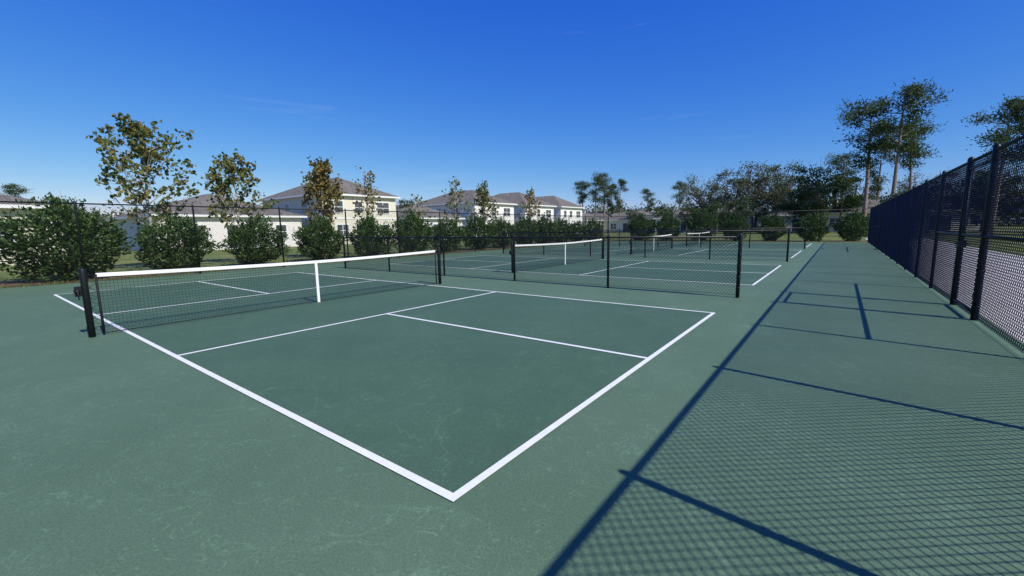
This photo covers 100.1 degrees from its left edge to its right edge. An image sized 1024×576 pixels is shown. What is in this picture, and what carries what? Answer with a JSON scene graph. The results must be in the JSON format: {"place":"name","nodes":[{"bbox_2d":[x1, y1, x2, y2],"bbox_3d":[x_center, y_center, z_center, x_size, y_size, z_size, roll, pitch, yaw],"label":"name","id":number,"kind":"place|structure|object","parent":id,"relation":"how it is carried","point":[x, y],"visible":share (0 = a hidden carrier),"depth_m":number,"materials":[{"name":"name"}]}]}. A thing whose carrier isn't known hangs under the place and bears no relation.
{"place":"outdoors","nodes":[
{"label":"outdoors","id":0,"kind":"place"},
{"bbox_2d":[0,183,33,197],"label":"pine tree","id":1,"kind":"object","parent":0,"point":[12,191],"visible":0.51,"depth_m":70.97,"materials":[{"name":"green plant"}]},
{"bbox_2d":[0,208,61,264],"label":"walls","id":2,"kind":"structure","parent":0,"point":[20,211],"depth_m":22.52,"materials":[{"name":"beige paint"}]},
{"bbox_2d":[0,194,63,208],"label":"roof","id":3,"kind":"structure","parent":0,"point":[6,198],"depth_m":22.69,"materials":[{"name":"concrete"}]},
{"bbox_2d":[114,216,302,250],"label":"walls","id":4,"kind":"structure","parent":0,"point":[214,225],"depth_m":39.77,"materials":[{"name":"beige paint"}]},
{"bbox_2d":[120,225,286,246],"bbox_3d":[-30.611,-4.740,40.057,15.772,2.100,6.342,-2,8,-5],"label":"window glass","id":5,"kind":"object","parent":4,"relation":"in","point":[283,226],"visible":0.23,"depth_m":40.10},
{"bbox_2d":[119,224,287,248],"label":"window frames","id":6,"kind":"structure","parent":4,"relation":"attached to","point":[226,229],"depth_m":40.03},
{"bbox_2d":[105,194,307,220],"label":"roof","id":7,"kind":"structure","parent":4,"relation":"on","point":[201,200],"depth_m":40.74,"materials":[{"name":"tile"}]},
{"bbox_2d":[262,195,397,243],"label":"walls","id":8,"kind":"structure","parent":0,"point":[295,203],"depth_m":50.13,"materials":[{"name":"beige paint"}]},
{"bbox_2d":[261,178,399,201],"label":"roof","id":9,"kind":"structure","parent":8,"relation":"on","point":[349,187],"depth_m":51.83,"materials":[{"name":"concrete"}]},
{"bbox_2d":[272,200,389,236],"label":"window frames","id":10,"kind":"structure","parent":8,"relation":"attached to","point":[343,213],"depth_m":49.81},
{"bbox_2d":[285,201,388,238],"bbox_3d":[-23.211,-7.738,51.151,15.422,4.730,6.045,-1,8,3],"label":"window glass","id":11,"kind":"object","parent":10,"relation":"in","point":[379,205],"visible":0.38,"depth_m":49.98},
{"bbox_2d":[424,203,513,235],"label":"walls","id":12,"kind":"structure","parent":0,"point":[499,210],"depth_m":69.66,"materials":[{"name":"white paint"}]},
{"bbox_2d":[417,190,516,205],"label":"roof","id":13,"kind":"structure","parent":12,"relation":"on","point":[442,200],"depth_m":71.32,"materials":[{"name":"concrete"}]},
{"bbox_2d":[437,207,509,235],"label":"window glass","id":14,"kind":"object","parent":12,"relation":"in","point":[506,210],"visible":0.17,"depth_m":71.82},
{"bbox_2d":[0,241,1023,575],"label":"court pavement","id":15,"kind":"structure","parent":0,"point":[832,409],"depth_m":3.21,"materials":[{"name":"green concrete"}]},
{"bbox_2d":[73,247,441,337],"bbox_3d":[-4.007,-0.139,8.752,0.133,1.095,6.956,5,10,37],"label":"pickleball net","id":16,"kind":"object","parent":15,"relation":"on","point":[82,290],"visible":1,"depth_m":7.31,"materials":[{"name":"fabric"}]},
{"bbox_2d":[0,201,608,287],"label":"chain link fence","id":17,"kind":"object","parent":15,"relation":"on","point":[74,203],"visible":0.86,"depth_m":16.11,"materials":[{"name":"black metal"}]},
{"bbox_2d":[342,233,742,297],"bbox_3d":[-1.042,-0.877,12.658,13.984,1.380,0.084,5,10,37],"label":"chain link fence","id":18,"kind":"object","parent":15,"relation":"on","point":[739,255],"visible":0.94,"depth_m":10.66,"materials":[{"name":"black metal"}]},
{"bbox_2d":[509,238,603,272],"bbox_3d":[2.061,-1.343,16.659,0.133,1.095,6.956,5,10,37],"label":"pickleball net","id":19,"kind":"object","parent":15,"relation":"on","point":[585,251],"visible":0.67,"depth_m":16.54,"materials":[{"name":"fabric"}]},
{"bbox_2d":[502,228,789,261],"bbox_3d":[5.026,-2.082,20.566,13.984,1.380,0.084,5,10,37],"label":"chain link fence","id":20,"kind":"object","parent":15,"relation":"on","point":[710,230],"visible":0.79,"depth_m":19.25,"materials":[{"name":"black metal"}]},
{"bbox_2d":[629,233,672,254],"bbox_3d":[8.130,-2.548,24.567,0.133,1.095,6.956,5,10,37],"label":"pickleball net","id":21,"kind":"object","parent":15,"relation":"on","point":[671,243],"visible":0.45,"depth_m":24.62,"materials":[{"name":"fabric"}]},
{"bbox_2d":[584,226,806,248],"bbox_3d":[11.094,-3.286,28.473,13.984,1.380,0.084,5,10,37],"label":"chain link fence","id":22,"kind":"object","parent":15,"relation":"on","point":[750,228],"visible":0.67,"depth_m":26.91,"materials":[{"name":"black metal"}]},
{"bbox_2d":[609,208,870,241],"bbox_3d":[17.680,-5.189,36.906,20.267,2.600,0.072,5,10,37],"label":"chain link fence","id":23,"kind":"object","parent":15,"relation":"on","point":[776,212],"visible":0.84,"depth_m":34.88,"materials":[{"name":"black metal"}]},
{"bbox_2d":[868,135,1023,352],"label":"chain link fence","id":24,"kind":"object","parent":15,"relation":"on","point":[897,220],"visible":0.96,"depth_m":7.06,"materials":[{"name":"black metal"}]},
{"bbox_2d":[0,221,1023,287],"bbox_3d":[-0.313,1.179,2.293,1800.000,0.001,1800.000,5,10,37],"label":"grass ground","id":25,"kind":"structure","parent":0,"point":[213,261],"depth_m":28.27,"materials":[{"name":"plant"}]},
{"bbox_2d":[42,191,86,248],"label":"shade tree","id":26,"kind":"object","parent":25,"relation":"on","point":[64,200],"visible":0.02,"depth_m":31.42,"materials":[{"name":"green plant"}]},
{"bbox_2d":[85,112,199,268],"bbox_3d":[-15.058,-3.877,17.902,3.850,6.218,3.645,5,10,37],"label":"sycamore tree","id":27,"kind":"object","parent":25,"relation":"on","point":[139,131],"visible":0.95,"depth_m":17.28,"materials":[{"name":"green plant"}]},
{"bbox_2d":[197,148,278,256],"bbox_3d":[-13.241,-3.901,20.667,3.007,5.441,3.182,5,10,37],"label":"sycamore tree","id":28,"kind":"object","parent":25,"relation":"on","point":[228,166],"visible":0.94,"depth_m":20.19,"materials":[{"name":"green plant"}]},
{"bbox_2d":[0,241,587,288],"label":"grass tufts","id":29,"kind":"object","parent":25,"relation":"on","point":[165,274],"visible":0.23,"depth_m":17.27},
{"bbox_2d":[301,156,346,257],"bbox_3d":[-10.194,-4.444,23.798,2.351,5.549,3.754,-2,8,-6],"label":"sycamore tree","id":30,"kind":"object","parent":25,"relation":"on","point":[320,180],"visible":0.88,"depth_m":23.13,"materials":[{"name":"green plant"}]},
{"bbox_2d":[352,166,385,228],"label":"sycamore tree","id":31,"kind":"object","parent":25,"relation":"on","point":[369,184],"visible":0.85,"depth_m":25.84,"materials":[{"name":"green plant"}]},
{"bbox_2d":[398,198,416,207],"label":"shade tree","id":32,"kind":"object","parent":25,"relation":"on","point":[403,201],"visible":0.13,"depth_m":62.80,"materials":[{"name":"green plant"}]},
{"bbox_2d":[402,194,434,226],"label":"sycamore tree","id":33,"kind":"object","parent":25,"relation":"on","point":[418,202],"visible":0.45,"depth_m":29.02,"materials":[{"name":"green plant"}]},
{"bbox_2d":[396,219,462,240],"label":"walls","id":34,"kind":"structure","parent":25,"relation":"on","point":[433,221],"depth_m":60.14,"materials":[{"name":"grey paint"}]},
{"bbox_2d":[396,204,464,218],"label":"roof","id":35,"kind":"structure","parent":34,"relation":"on","point":[426,209],"depth_m":61.71,"materials":[{"name":"tile"}]},
{"bbox_2d":[0,240,865,287],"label":"mulch bed","id":36,"kind":"object","parent":25,"relation":"on","point":[16,283],"visible":0.2,"depth_m":15.97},
{"bbox_2d":[0,192,137,282],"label":"magnolia bush","id":37,"kind":"object","parent":36,"relation":"on","point":[69,257],"visible":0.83,"depth_m":13.77,"materials":[{"name":"green plant"}]},
{"bbox_2d":[130,212,220,269],"bbox_3d":[-13.206,-1.776,16.818,2.828,2.390,2.668,5,10,35],"label":"magnolia bush","id":38,"kind":"object","parent":36,"relation":"on","point":[202,252],"visible":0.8,"depth_m":16.32,"materials":[{"name":"green plant"}]},
{"bbox_2d":[218,212,292,264],"bbox_3d":[-11.408,-2.163,19.138,2.669,2.455,2.600,2,8,20],"label":"magnolia bush","id":39,"kind":"object","parent":36,"relation":"on","point":[256,256],"visible":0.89,"depth_m":18.79,"materials":[{"name":"green plant"}]},
{"bbox_2d":[292,212,346,259],"bbox_3d":[-9.464,-2.513,21.311,2.610,2.483,2.275,-2,8,-9],"label":"magnolia bush","id":40,"kind":"object","parent":36,"relation":"on","point":[324,240],"visible":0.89,"depth_m":20.87,"materials":[{"name":"green plant"}]},
{"bbox_2d":[345,213,397,256],"bbox_3d":[-7.746,-2.897,23.778,2.705,2.510,2.565,7,11,44],"label":"magnolia bush","id":41,"kind":"object","parent":36,"relation":"on","point":[372,227],"visible":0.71,"depth_m":23.43,"materials":[{"name":"green plant"}]},
{"bbox_2d":[390,208,435,252],"bbox_3d":[-6.103,-3.458,26.242,2.715,2.903,2.802,1,8,15],"label":"magnolia bush","id":42,"kind":"object","parent":36,"relation":"on","point":[417,220],"visible":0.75,"depth_m":25.82,"materials":[{"name":"green plant"}]},
{"bbox_2d":[428,218,465,251],"bbox_3d":[-4.346,-3.524,28.359,2.614,2.371,2.770,2,9,22],"label":"magnolia bush","id":43,"kind":"object","parent":36,"relation":"on","point":[447,230],"visible":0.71,"depth_m":27.92,"materials":[{"name":"green plant"}]},
{"bbox_2d":[459,214,496,249],"bbox_3d":[-2.438,-4.033,30.543,2.894,2.721,2.971,-1,8,0],"label":"magnolia bush","id":44,"kind":"object","parent":36,"relation":"on","point":[492,225],"visible":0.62,"depth_m":30.07,"materials":[{"name":"green plant"}]},
{"bbox_2d":[488,215,515,247],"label":"magnolia bush","id":45,"kind":"object","parent":36,"relation":"on","point":[500,222],"visible":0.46,"depth_m":32.71,"materials":[{"name":"green plant"}]},
{"bbox_2d":[513,215,537,244],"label":"magnolia bush","id":46,"kind":"object","parent":36,"relation":"on","point":[531,229],"visible":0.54,"depth_m":34.92,"materials":[{"name":"green plant"}]},
{"bbox_2d":[530,214,558,243],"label":"magnolia bush","id":47,"kind":"object","parent":36,"relation":"on","point":[543,221],"visible":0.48,"depth_m":37.30,"materials":[{"name":"green plant"}]},
{"bbox_2d":[551,217,573,242],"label":"magnolia bush","id":48,"kind":"object","parent":36,"relation":"on","point":[563,226],"visible":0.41,"depth_m":39.78,"materials":[{"name":"green plant"}]},
{"bbox_2d":[569,221,589,241],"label":"magnolia bush","id":49,"kind":"object","parent":36,"relation":"on","point":[581,226],"visible":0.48,"depth_m":42.17,"materials":[{"name":"green plant"}]},
{"bbox_2d":[584,217,603,239],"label":"magnolia bush","id":50,"kind":"object","parent":36,"relation":"on","point":[594,225],"visible":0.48,"depth_m":44.26,"materials":[{"name":"green plant"}]},
{"bbox_2d":[626,212,653,239],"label":"magnolia bush","id":51,"kind":"object","parent":36,"relation":"on","point":[644,222],"visible":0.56,"depth_m":44.07,"materials":[{"name":"green plant"}]},
{"bbox_2d":[654,210,681,239],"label":"magnolia bush","id":52,"kind":"object","parent":36,"relation":"on","point":[673,220],"visible":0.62,"depth_m":42.37,"materials":[{"name":"green plant"}]},
{"bbox_2d":[687,207,718,239],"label":"magnolia bush","id":53,"kind":"object","parent":36,"relation":"on","point":[691,223],"visible":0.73,"depth_m":40.46,"materials":[{"name":"green plant"}]},
{"bbox_2d":[720,210,751,240],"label":"magnolia bush","id":54,"kind":"object","parent":36,"relation":"on","point":[730,224],"visible":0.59,"depth_m":38.52,"materials":[{"name":"green plant"}]},
{"bbox_2d":[756,213,788,240],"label":"magnolia bush","id":55,"kind":"object","parent":36,"relation":"on","point":[780,222],"visible":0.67,"depth_m":37.14,"materials":[{"name":"green plant"}]},
{"bbox_2d":[795,211,830,240],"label":"magnolia bush","id":56,"kind":"object","parent":36,"relation":"on","point":[814,220],"visible":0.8,"depth_m":35.09,"materials":[{"name":"green plant"}]},
{"bbox_2d":[831,207,869,240],"bbox_3d":[27.192,-5.057,34.187,2.898,2.738,2.526,2,8,19],"label":"magnolia bush","id":57,"kind":"object","parent":36,"relation":"on","point":[855,225],"visible":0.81,"depth_m":33.87,"materials":[{"name":"green plant"}]},
{"bbox_2d":[441,176,471,241],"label":"sycamore tree","id":58,"kind":"object","parent":25,"relation":"on","point":[451,202],"visible":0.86,"depth_m":31.94,"materials":[{"name":"green plant"}]},
{"bbox_2d":[465,180,498,224],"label":"sycamore tree","id":59,"kind":"object","parent":25,"relation":"on","point":[482,193],"visible":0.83,"depth_m":34.12,"materials":[{"name":"green plant"}]},
{"bbox_2d":[517,186,545,221],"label":"sycamore tree","id":60,"kind":"object","parent":25,"relation":"on","point":[530,200],"visible":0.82,"depth_m":39.65,"materials":[{"name":"green plant"}]},
{"bbox_2d":[62,184,1023,232],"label":"distant tree line","id":61,"kind":"object","parent":25,"relation":"on","point":[599,209],"visible":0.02,"depth_m":142.43,"materials":[{"name":"plant"}]},
{"bbox_2d":[570,181,593,212],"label":"pine tree","id":62,"kind":"object","parent":25,"relation":"on","point":[581,186],"visible":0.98,"depth_m":109.74,"materials":[{"name":"green plant"}]},
{"bbox_2d":[586,175,608,215],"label":"pine tree","id":63,"kind":"object","parent":25,"relation":"on","point":[595,193],"visible":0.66,"depth_m":111.06,"materials":[{"name":"green plant"}]},
{"bbox_2d":[591,172,616,218],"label":"pine tree","id":64,"kind":"object","parent":25,"relation":"on","point":[603,176],"visible":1,"depth_m":106.25,"materials":[{"name":"green plant"}]},
{"bbox_2d":[602,183,617,215],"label":"pine tree","id":65,"kind":"object","parent":25,"relation":"on","point":[611,205],"visible":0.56,"depth_m":114.56,"materials":[{"name":"green plant"}]},
{"bbox_2d":[611,178,630,214],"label":"pine tree","id":66,"kind":"object","parent":25,"relation":"on","point":[622,182],"visible":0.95,"depth_m":112.27,"materials":[{"name":"green plant"}]},
{"bbox_2d":[603,220,654,232],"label":"walls","id":67,"kind":"structure","parent":25,"relation":"on","point":[619,222],"depth_m":102.35,"materials":[{"name":"beige paint"}]},
{"bbox_2d":[603,210,655,220],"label":"roof","id":68,"kind":"structure","parent":67,"relation":"on","point":[622,218],"depth_m":102.88,"materials":[{"name":"tile"}]},
{"bbox_2d":[626,208,639,222],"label":"shade tree","id":69,"kind":"object","parent":25,"relation":"on","point":[630,213],"visible":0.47,"depth_m":99.29,"materials":[{"name":"green plant"}]},
{"bbox_2d":[640,188,657,211],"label":"pine tree","id":70,"kind":"object","parent":25,"relation":"on","point":[650,201],"visible":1,"depth_m":116.49,"materials":[{"name":"green plant"}]},
{"bbox_2d":[650,204,677,225],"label":"shade tree","id":71,"kind":"object","parent":25,"relation":"on","point":[662,209],"visible":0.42,"depth_m":92.51,"materials":[{"name":"green plant"}]},
{"bbox_2d":[669,181,689,208],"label":"pine tree","id":72,"kind":"object","parent":25,"relation":"on","point":[679,185],"visible":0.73,"depth_m":107.73,"materials":[{"name":"green plant"}]},
{"bbox_2d":[655,218,718,232],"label":"walls","id":73,"kind":"structure","parent":25,"relation":"on","point":[679,226],"depth_m":89.81,"materials":[{"name":"beige paint"}]},
{"bbox_2d":[653,208,711,218],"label":"roof","id":74,"kind":"structure","parent":73,"relation":"on","point":[676,212],"depth_m":91.24,"materials":[{"name":"tile"}]},
{"bbox_2d":[677,203,697,232],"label":"shade tree","id":75,"kind":"object","parent":25,"relation":"on","point":[689,208],"visible":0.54,"depth_m":87.75,"materials":[{"name":"green plant"}]},
{"bbox_2d":[675,172,732,212],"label":"oak tree","id":76,"kind":"object","parent":25,"relation":"on","point":[697,196],"visible":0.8,"depth_m":93.02,"materials":[{"name":"green plant"}]},
{"bbox_2d":[703,199,730,232],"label":"shade tree","id":77,"kind":"object","parent":25,"relation":"on","point":[713,209],"visible":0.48,"depth_m":80.99,"materials":[{"name":"green plant"}]},
{"bbox_2d":[697,168,763,231],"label":"oak tree","id":78,"kind":"object","parent":25,"relation":"on","point":[725,174],"visible":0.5,"depth_m":87.03,"materials":[{"name":"green plant"}]},
{"bbox_2d":[718,195,757,221],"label":"shade tree","id":79,"kind":"object","parent":25,"relation":"on","point":[740,205],"visible":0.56,"depth_m":72.74,"materials":[{"name":"green plant"}]},
{"bbox_2d":[711,160,798,231],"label":"oak tree","id":80,"kind":"object","parent":25,"relation":"on","point":[766,195],"visible":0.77,"depth_m":82.25,"materials":[{"name":"green plant"}]},
{"bbox_2d":[751,200,778,226],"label":"shade tree","id":81,"kind":"object","parent":25,"relation":"on","point":[760,209],"visible":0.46,"depth_m":67.77,"materials":[{"name":"green plant"}]},
{"bbox_2d":[752,159,810,209],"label":"oak tree","id":82,"kind":"object","parent":25,"relation":"on","point":[779,175],"visible":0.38,"depth_m":82.78,"materials":[{"name":"green plant"}]},
{"bbox_2d":[756,216,810,231],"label":"walls","id":83,"kind":"structure","parent":25,"relation":"on","point":[785,223],"depth_m":77.49,"materials":[{"name":"beige paint"}]},
{"bbox_2d":[763,175,820,207],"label":"oak tree","id":84,"kind":"object","parent":25,"relation":"on","point":[781,202],"visible":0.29,"depth_m":78.65,"materials":[{"name":"green plant"}]},
{"bbox_2d":[775,183,838,232],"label":"shade tree","id":85,"kind":"object","parent":25,"relation":"on","point":[791,206],"visible":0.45,"depth_m":68.46,"materials":[{"name":"green plant"}]},
{"bbox_2d":[785,164,857,227],"bbox_3d":[45.974,-13.854,63.974,7.214,11.509,8.579,-5,9,-24],"label":"shade tree","id":86,"kind":"object","parent":25,"relation":"on","point":[814,197],"visible":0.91,"depth_m":63.44,"materials":[{"name":"green plant"}]},
{"bbox_2d":[824,151,863,229],"bbox_3d":[50.512,-14.686,65.801,5.322,12.238,5.551,0,8,8],"label":"tree","id":87,"kind":"object","parent":25,"relation":"on","point":[834,162],"visible":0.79,"depth_m":64.80,"materials":[{"name":"green plant"}]},
{"bbox_2d":[820,169,871,230],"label":"shade tree","id":88,"kind":"object","parent":25,"relation":"on","point":[849,200],"visible":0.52,"depth_m":65.57,"materials":[{"name":"green plant"}]},
{"bbox_2d":[822,213,869,231],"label":"walls","id":89,"kind":"structure","parent":25,"relation":"on","point":[833,216],"depth_m":67.56,"materials":[{"name":"beige paint"}]},
{"bbox_2d":[822,199,880,213],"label":"roof","id":90,"kind":"structure","parent":89,"relation":"on","point":[871,203],"depth_m":66.71,"materials":[{"name":"tile"}]},
{"bbox_2d":[839,187,883,203],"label":"oak tree","id":91,"kind":"object","parent":25,"relation":"on","point":[874,198],"visible":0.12,"depth_m":69.34,"materials":[{"name":"green plant"}]},
{"bbox_2d":[831,95,904,216],"bbox_3d":[48.895,-17.021,59.235,8.145,18.730,8.495,5,10,37],"label":"pine tree","id":92,"kind":"object","parent":25,"relation":"on","point":[858,120],"visible":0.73,"depth_m":58.25,"materials":[{"name":"green plant"}]},
{"bbox_2d":[858,139,895,200],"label":"tree","id":93,"kind":"object","parent":25,"relation":"on","point":[877,180],"visible":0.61,"depth_m":68.77,"materials":[{"name":"green plant"}]},
{"bbox_2d":[876,187,919,213],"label":"shade tree","id":94,"kind":"object","parent":25,"relation":"on","point":[898,193],"visible":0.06,"depth_m":56.11,"materials":[{"name":"green plant"}]},
{"bbox_2d":[857,77,952,197],"bbox_3d":[49.671,-16.757,55.681,8.725,19.163,9.092,4,9,30],"label":"pine tree","id":95,"kind":"object","parent":25,"relation":"on","point":[916,92],"visible":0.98,"depth_m":54.35,"materials":[{"name":"green plant"}]},
{"bbox_2d":[890,118,947,189],"bbox_3d":[57.715,-16.377,62.332,6.819,16.307,7.039,-7,10,-36],"label":"pine tree","id":96,"kind":"object","parent":25,"relation":"on","point":[909,162],"visible":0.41,"depth_m":61.33,"materials":[{"name":"green plant"}]},
{"bbox_2d":[889,170,960,194],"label":"oak tree","id":97,"kind":"object","parent":25,"relation":"on","point":[906,188],"visible":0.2,"depth_m":67.84,"materials":[{"name":"green plant"}]},
{"bbox_2d":[938,170,1023,229],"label":"shade tree","id":98,"kind":"object","parent":25,"relation":"on","point":[985,199],"visible":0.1,"depth_m":56.50,"materials":[{"name":"green plant"}]},
{"bbox_2d":[961,93,1023,234],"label":"pine tree","id":99,"kind":"object","parent":25,"relation":"on","point":[1016,103],"visible":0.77,"depth_m":38.33,"materials":[{"name":"green plant"}]},
{"bbox_2d":[987,166,1023,210],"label":"oak tree","id":100,"kind":"object","parent":25,"relation":"on","point":[1013,189],"visible":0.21,"depth_m":53.13,"materials":[{"name":"green plant"}]},
{"bbox_2d":[991,107,1023,234],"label":"pine tree","id":101,"kind":"object","parent":25,"relation":"on","point":[1017,129],"visible":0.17,"depth_m":38.86,"materials":[{"name":"green plant"}]},
{"bbox_2d":[0,0,1023,218],"label":"sky","id":102,"kind":"structure","parent":0,"point":[546,96],"materials":[{"name":"blue"}]},
{"bbox_2d":[494,192,556,206],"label":"roof","id":103,"kind":"structure","parent":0,"point":[517,198],"depth_m":81.34,"materials":[{"name":"tile"}]},
{"bbox_2d":[514,205,553,235],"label":"walls","id":104,"kind":"structure","parent":0,"point":[518,209],"depth_m":78.22,"materials":[{"name":"white paint"}]},
{"bbox_2d":[554,207,581,223],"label":"walls","id":105,"kind":"structure","parent":0,"point":[558,210],"depth_m":88.35,"materials":[{"name":"white paint"}]},
{"bbox_2d":[534,196,584,208],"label":"roof","id":106,"kind":"structure","parent":105,"relation":"on","point":[557,201],"depth_m":90.34,"materials":[{"name":"tile"}]},
{"bbox_2d":[582,213,602,220],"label":"house","id":107,"kind":"structure","parent":0,"point":[583,215],"depth_m":102.67,"materials":[{"name":"paint"}]},
{"bbox_2d":[867,239,1023,343],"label":"concrete sidewalk","id":108,"kind":"structure","parent":0,"point":[994,289],"depth_m":9.42,"materials":[{"name":"concrete"}]},
{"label":"walls","id":109,"kind":"object","parent":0,"visible":0},
{"bbox_2d":[586,212,613,218],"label":"roof","id":110,"kind":"structure","parent":109,"relation":"on","point":[599,214],"depth_m":115.44,"materials":[{"name":"tile"}]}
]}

